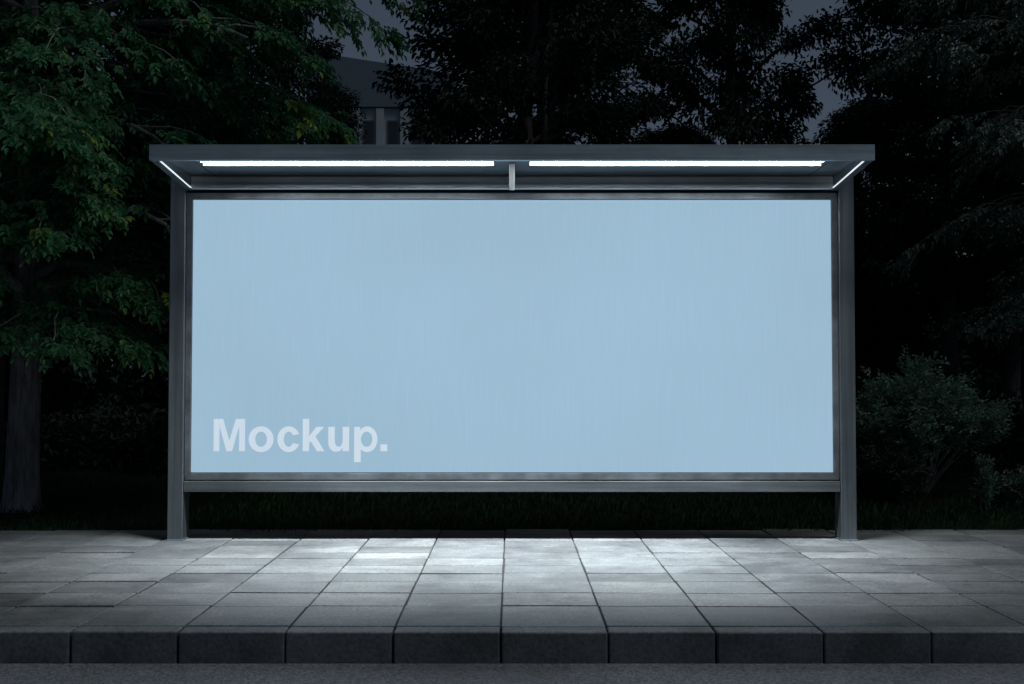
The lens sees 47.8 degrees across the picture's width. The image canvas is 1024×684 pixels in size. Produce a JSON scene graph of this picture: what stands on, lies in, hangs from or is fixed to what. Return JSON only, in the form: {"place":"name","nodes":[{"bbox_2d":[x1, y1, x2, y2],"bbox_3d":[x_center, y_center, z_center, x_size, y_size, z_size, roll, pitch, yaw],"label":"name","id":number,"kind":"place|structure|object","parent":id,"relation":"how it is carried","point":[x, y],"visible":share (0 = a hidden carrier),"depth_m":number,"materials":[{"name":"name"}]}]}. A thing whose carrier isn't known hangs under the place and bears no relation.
{"place":"outdoors","nodes":[
{"label":"outdoors","id":0,"kind":"place"},
{"bbox_2d":[306,53,460,144],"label":"building","id":1,"kind":"structure","parent":0,"point":[384,120],"depth_m":90.39,"materials":[{"name":"painted concrete"},{"name":"dark window glass"}]},
{"bbox_2d":[363,120,373,144],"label":"window","id":2,"kind":"structure","parent":1,"relation":"in","point":[369,127],"depth_m":90.48,"materials":[{"name":"black glass"}]},
{"bbox_2d":[387,120,397,144],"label":"window","id":3,"kind":"structure","parent":1,"relation":"in","point":[392,125],"depth_m":90.48,"materials":[{"name":"black glass"}]},
{"bbox_2d":[411,120,421,144],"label":"window","id":4,"kind":"structure","parent":1,"relation":"in","point":[416,142],"depth_m":90.45,"materials":[{"name":"blue"}]},
{"bbox_2d":[0,529,1023,637],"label":"pavement","id":5,"kind":"structure","parent":0,"point":[720,578],"depth_m":8.15,"materials":[{"name":"concrete"}]},
{"bbox_2d":[149,145,874,541],"bbox_3d":[0.000,0.096,9.688,6.034,3.267,1.272,0,-2,0],"label":"lit bus shelter","id":6,"kind":"object","parent":5,"relation":"on","point":[511,317],"visible":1,"depth_m":10.14,"materials":[{"name":"metal"}]},
{"bbox_2d":[0,464,1023,532],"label":"grass","id":7,"kind":"structure","parent":0,"point":[277,497],"depth_m":12.19,"materials":[{"name":"green plant"}]},
{"bbox_2d":[0,664,1023,683],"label":"road","id":8,"kind":"structure","parent":0,"point":[511,673],"depth_m":6.20,"materials":[{"name":"grey asphalt"}]},
{"bbox_2d":[0,382,1023,663],"bbox_3d":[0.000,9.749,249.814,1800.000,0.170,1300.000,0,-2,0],"label":"ground","id":9,"kind":"structure","parent":0,"point":[460,498],"depth_m":12.96,"materials":[{"name":"soil"}]},
{"bbox_2d":[2,0,217,346],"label":"woodland tree","id":10,"kind":"object","parent":9,"relation":"on","point":[9,297],"visible":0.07,"depth_m":19.32,"materials":[{"name":"green plant"}]},
{"bbox_2d":[0,0,257,498],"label":"broadleaf tree","id":11,"kind":"object","parent":9,"relation":"on","point":[133,141],"visible":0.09,"depth_m":13.98,"materials":[{"name":"green plant"}]},
{"bbox_2d":[65,2,353,360],"bbox_3d":[-8.556,-4.094,30.380,7.840,13.204,8.523,-2,-3,42],"label":"woodland tree","id":12,"kind":"object","parent":9,"relation":"on","point":[162,333],"visible":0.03,"depth_m":29.49,"materials":[{"name":"green plant"}]},
{"bbox_2d":[0,0,449,512],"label":"broadleaf tree","id":13,"kind":"object","parent":9,"relation":"on","point":[35,117],"visible":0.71,"depth_m":11.30,"materials":[{"name":"green plant"}]},
{"bbox_2d":[144,0,344,144],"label":"woodland tree","id":14,"kind":"object","parent":9,"relation":"on","point":[286,78],"visible":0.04,"depth_m":22.22,"materials":[{"name":"green plant"}]},
{"bbox_2d":[294,81,367,144],"bbox_3d":[-4.746,-2.381,31.509,3.452,9.792,3.340,0,-2,-4],"label":"woodland tree","id":15,"kind":"object","parent":9,"relation":"on","point":[339,96],"visible":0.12,"depth_m":31.53,"materials":[{"name":"green plant"}]},
{"bbox_2d":[0,626,1023,663],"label":"kerb","id":16,"kind":"structure","parent":9,"relation":"on","point":[520,645],"depth_m":6.42,"materials":[{"name":"concrete"}]},
{"bbox_2d":[3,363,1023,477],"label":"undergrowth","id":17,"kind":"object","parent":9,"relation":"on","point":[143,448],"visible":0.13,"depth_m":17.84,"materials":[{"name":"green plant"}]},
{"bbox_2d":[4,206,1023,422],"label":"wood","id":18,"kind":"object","parent":9,"relation":"on","point":[65,387],"visible":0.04,"depth_m":39.31,"materials":[{"name":"green plant"}]},
{"bbox_2d":[371,0,669,144],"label":"woodland tree","id":19,"kind":"object","parent":9,"relation":"on","point":[484,44],"visible":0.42,"depth_m":20.74,"materials":[{"name":"green plant"}]},
{"bbox_2d":[402,0,656,144],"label":"woodland tree","id":20,"kind":"object","parent":9,"relation":"on","point":[630,5],"visible":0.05,"depth_m":30.33,"materials":[{"name":"green plant"}]},
{"bbox_2d":[630,120,719,144],"bbox_3d":[4.417,-1.780,32.189,6.206,8.643,6.747,1,-2,-17],"label":"woodland tree","id":21,"kind":"object","parent":9,"relation":"on","point":[700,132],"visible":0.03,"depth_m":31.62,"materials":[{"name":"green plant"}]},
{"bbox_2d":[585,0,889,246],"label":"woodland tree","id":22,"kind":"object","parent":9,"relation":"on","point":[733,123],"visible":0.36,"depth_m":23.00,"materials":[{"name":"green plant"}]},
{"bbox_2d":[799,94,957,427],"bbox_3d":[9.275,-2.138,31.137,5.162,9.277,5.334,-1,-2,21],"label":"woodland tree","id":23,"kind":"object","parent":9,"relation":"on","point":[870,253],"visible":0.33,"depth_m":30.43,"materials":[{"name":"green plant"}]},
{"bbox_2d":[813,0,1023,454],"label":"woodland tree","id":24,"kind":"object","parent":9,"relation":"on","point":[906,112],"visible":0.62,"depth_m":21.79,"materials":[{"name":"green plant"}]},
{"bbox_2d":[856,344,1018,495],"bbox_3d":[5.144,0.967,14.438,2.295,1.894,2.186,0,-2,0],"label":"leafy bush","id":25,"kind":"object","parent":9,"relation":"on","point":[926,405],"visible":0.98,"depth_m":14.03,"materials":[{"name":"green plant"}]},
{"bbox_2d":[862,0,1023,356],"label":"broadleaf tree","id":26,"kind":"object","parent":9,"relation":"on","point":[1006,132],"visible":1,"depth_m":16.80,"materials":[{"name":"green plant"}]},
{"bbox_2d":[878,0,1023,432],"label":"woodland tree","id":27,"kind":"object","parent":9,"relation":"on","point":[1010,370],"visible":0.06,"depth_m":29.80,"materials":[{"name":"green plant"}]},
{"bbox_2d":[968,453,997,509],"bbox_3d":[5.209,1.541,12.714,0.298,0.620,0.321,0,-2,0],"label":"tall weed","id":28,"kind":"object","parent":9,"relation":"on","point":[986,481],"visible":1,"depth_m":12.70,"materials":[{"name":"green plant"}]},
{"bbox_2d":[970,468,1023,504],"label":"shrub","id":29,"kind":"object","parent":9,"relation":"on","point":[1014,490],"visible":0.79,"depth_m":13.09,"materials":[{"name":"green plant"}]},
{"bbox_2d":[1002,464,1023,488],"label":"shrub","id":30,"kind":"object","parent":9,"relation":"on","point":[1007,472],"visible":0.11,"depth_m":14.00,"materials":[{"name":"green plant"}]},
{"bbox_2d":[1016,46,1023,205],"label":"woodland tree","id":31,"kind":"object","parent":9,"relation":"on","point":[1021,54],"visible":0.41,"depth_m":19.70,"materials":[{"name":"green plant"}]},
{"bbox_2d":[10,0,1022,378],"label":"sky","id":32,"kind":"structure","parent":0,"point":[830,101],"materials":[{"name":"grey"}]}
]}

